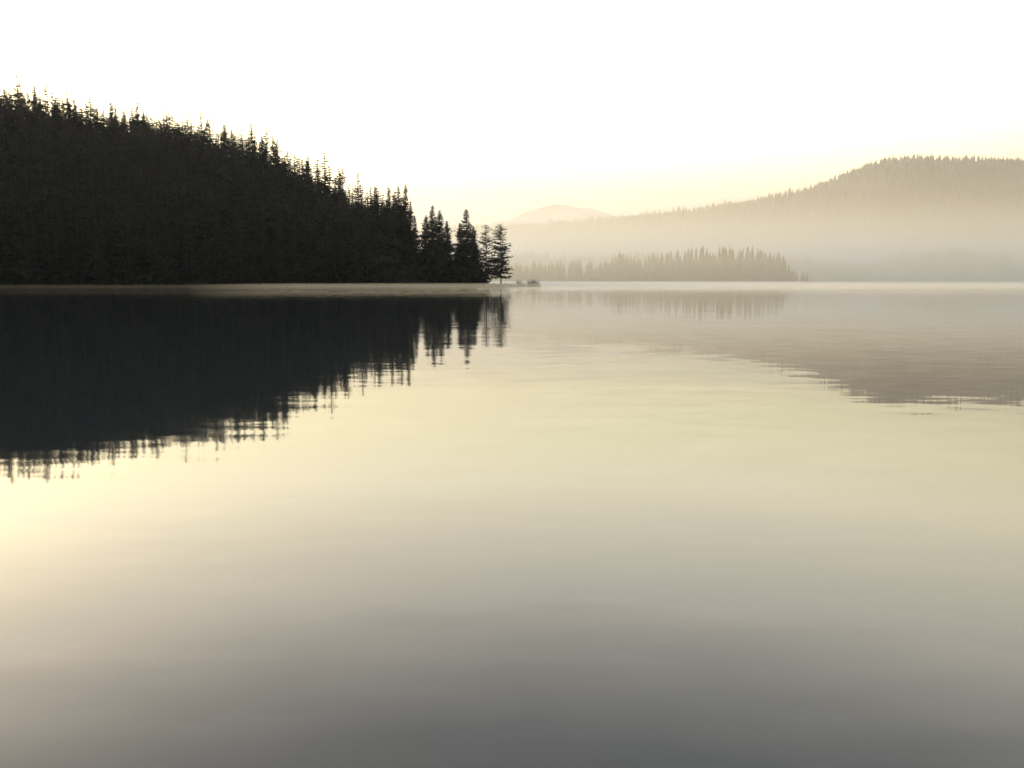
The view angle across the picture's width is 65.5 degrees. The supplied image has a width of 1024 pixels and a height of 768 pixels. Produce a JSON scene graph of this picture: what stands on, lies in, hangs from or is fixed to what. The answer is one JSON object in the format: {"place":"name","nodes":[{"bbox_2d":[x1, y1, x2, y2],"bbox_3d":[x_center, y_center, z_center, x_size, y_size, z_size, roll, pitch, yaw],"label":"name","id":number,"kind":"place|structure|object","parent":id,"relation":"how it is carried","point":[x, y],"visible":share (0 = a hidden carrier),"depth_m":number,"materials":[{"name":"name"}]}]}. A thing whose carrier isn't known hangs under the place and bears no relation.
{"place":"outdoors","nodes":[
{"label":"outdoors","id":0,"kind":"place"},
{"bbox_2d":[0,153,523,287],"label":"headland terrain","id":1,"kind":"structure","parent":0,"point":[300,282],"depth_m":189.48,"materials":[{"name":"black soil"}]},
{"bbox_2d":[0,74,412,286],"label":"conifer forest","id":2,"kind":"object","parent":1,"relation":"on","point":[233,195],"visible":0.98,"depth_m":202.09,"materials":[{"name":"black plant"}]},
{"bbox_2d":[0,279,505,286],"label":"shoreline shrubs","id":3,"kind":"object","parent":1,"relation":"on","point":[407,283],"visible":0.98,"depth_m":185.15,"materials":[{"name":"black plant"}]},
{"bbox_2d":[367,186,384,226],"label":"spruce tree","id":4,"kind":"object","parent":1,"relation":"on","point":[374,203],"visible":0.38,"depth_m":219.16,"materials":[{"name":"black plant"}]},
{"bbox_2d":[380,186,394,241],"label":"spruce tree","id":5,"kind":"object","parent":1,"relation":"on","point":[389,196],"visible":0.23,"depth_m":217.11,"materials":[{"name":"black plant"}]},
{"bbox_2d":[393,186,414,259],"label":"spruce tree","id":6,"kind":"object","parent":1,"relation":"on","point":[400,212],"visible":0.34,"depth_m":212.51,"materials":[{"name":"black plant"}]},
{"bbox_2d":[400,185,412,260],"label":"spruce tree","id":7,"kind":"object","parent":1,"relation":"on","point":[405,191],"visible":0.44,"depth_m":215.27,"materials":[{"name":"black plant"}]},
{"bbox_2d":[402,200,422,279],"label":"spruce tree","id":8,"kind":"object","parent":1,"relation":"on","point":[412,264],"visible":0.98,"depth_m":210.53,"materials":[{"name":"black plant"}]},
{"bbox_2d":[411,217,425,279],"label":"spruce tree","id":9,"kind":"object","parent":1,"relation":"on","point":[416,233],"visible":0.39,"depth_m":213.42,"materials":[{"name":"black plant"}]},
{"bbox_2d":[411,215,432,280],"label":"spruce tree","id":10,"kind":"object","parent":1,"relation":"on","point":[420,251],"visible":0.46,"depth_m":212.71,"materials":[{"name":"black plant"}]},
{"bbox_2d":[417,206,456,282],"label":"spruce tree","id":11,"kind":"object","parent":1,"relation":"on","point":[432,256],"visible":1,"depth_m":209.89,"materials":[{"name":"black plant"}]},
{"bbox_2d":[423,210,453,263],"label":"spruce tree","id":12,"kind":"object","parent":1,"relation":"on","point":[438,218],"visible":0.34,"depth_m":214.09,"materials":[{"name":"black plant"}]},
{"bbox_2d":[436,221,463,284],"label":"spruce tree","id":13,"kind":"object","parent":1,"relation":"on","point":[446,257],"visible":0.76,"depth_m":211.21,"materials":[{"name":"black plant"}]},
{"bbox_2d":[450,223,476,283],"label":"spruce tree","id":14,"kind":"object","parent":1,"relation":"on","point":[455,259],"visible":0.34,"depth_m":212.41,"materials":[{"name":"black plant"}]},
{"bbox_2d":[444,209,490,284],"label":"spruce tree","id":15,"kind":"object","parent":1,"relation":"on","point":[466,272],"visible":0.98,"depth_m":210.23,"materials":[{"name":"black plant"}]},
{"bbox_2d":[469,227,491,284],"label":"spruce tree","id":16,"kind":"object","parent":1,"relation":"on","point":[479,262],"visible":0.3,"depth_m":214.71,"materials":[{"name":"plant"}]},
{"bbox_2d":[474,225,496,284],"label":"pine tree","id":17,"kind":"object","parent":1,"relation":"on","point":[486,266],"visible":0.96,"depth_m":210.76,"materials":[{"name":"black plant"}]},
{"bbox_2d":[482,223,513,283],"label":"pine tree","id":18,"kind":"object","parent":1,"relation":"on","point":[499,263],"visible":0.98,"depth_m":209.96,"materials":[{"name":"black plant"}]},
{"bbox_2d":[0,282,1023,767],"bbox_3d":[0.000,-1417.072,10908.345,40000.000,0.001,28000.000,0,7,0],"label":"lake water","id":19,"kind":"structure","parent":0,"point":[662,524],"depth_m":5.22,"materials":[{"name":"grey liquid"}]},
{"bbox_2d":[0,0,1023,230],"label":"sky","id":20,"kind":"structure","parent":0,"point":[494,110],"materials":[{"name":"white"}]},
{"bbox_2d":[473,204,620,229],"bbox_3d":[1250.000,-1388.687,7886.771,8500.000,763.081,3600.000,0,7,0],"label":"mountain","id":21,"kind":"structure","parent":0,"point":[557,212],"depth_m":7641.41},
{"bbox_2d":[488,278,805,281],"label":"wooded spit terrain","id":22,"kind":"structure","parent":0,"point":[659,280],"depth_m":690.60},
{"bbox_2d":[484,246,808,281],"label":"distant conifer row","id":23,"kind":"object","parent":22,"relation":"on","point":[724,265],"visible":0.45,"depth_m":700.16,"materials":[{"name":"beige plant"}]},
{"bbox_2d":[418,159,1023,267],"bbox_3d":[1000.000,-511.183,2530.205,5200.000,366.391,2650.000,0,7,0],"label":"wooded hills","id":24,"kind":"structure","parent":0,"point":[962,216],"depth_m":1952.33,"materials":[{"name":"beige plant"}]},
{"bbox_2d":[411,153,1023,266],"bbox_3d":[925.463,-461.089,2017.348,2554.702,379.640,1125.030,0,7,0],"label":"hillside forest","id":25,"kind":"object","parent":24,"relation":"on","point":[599,222],"visible":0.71,"depth_m":2041.53,"materials":[{"name":"beige plant"}]},
{"bbox_2d":[530,271,1023,281],"bbox_3d":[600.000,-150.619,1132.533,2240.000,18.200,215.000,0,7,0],"label":"shore terrain","id":26,"kind":"structure","parent":0,"point":[1010,276],"depth_m":1047.70,"materials":[{"name":"grey soil"}]},
{"bbox_2d":[480,245,1023,276],"bbox_3d":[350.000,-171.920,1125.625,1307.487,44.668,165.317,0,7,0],"label":"shore forest","id":27,"kind":"object","parent":26,"relation":"on","point":[937,263],"visible":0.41,"depth_m":1063.57,"materials":[{"name":"beige plant"}]}
]}

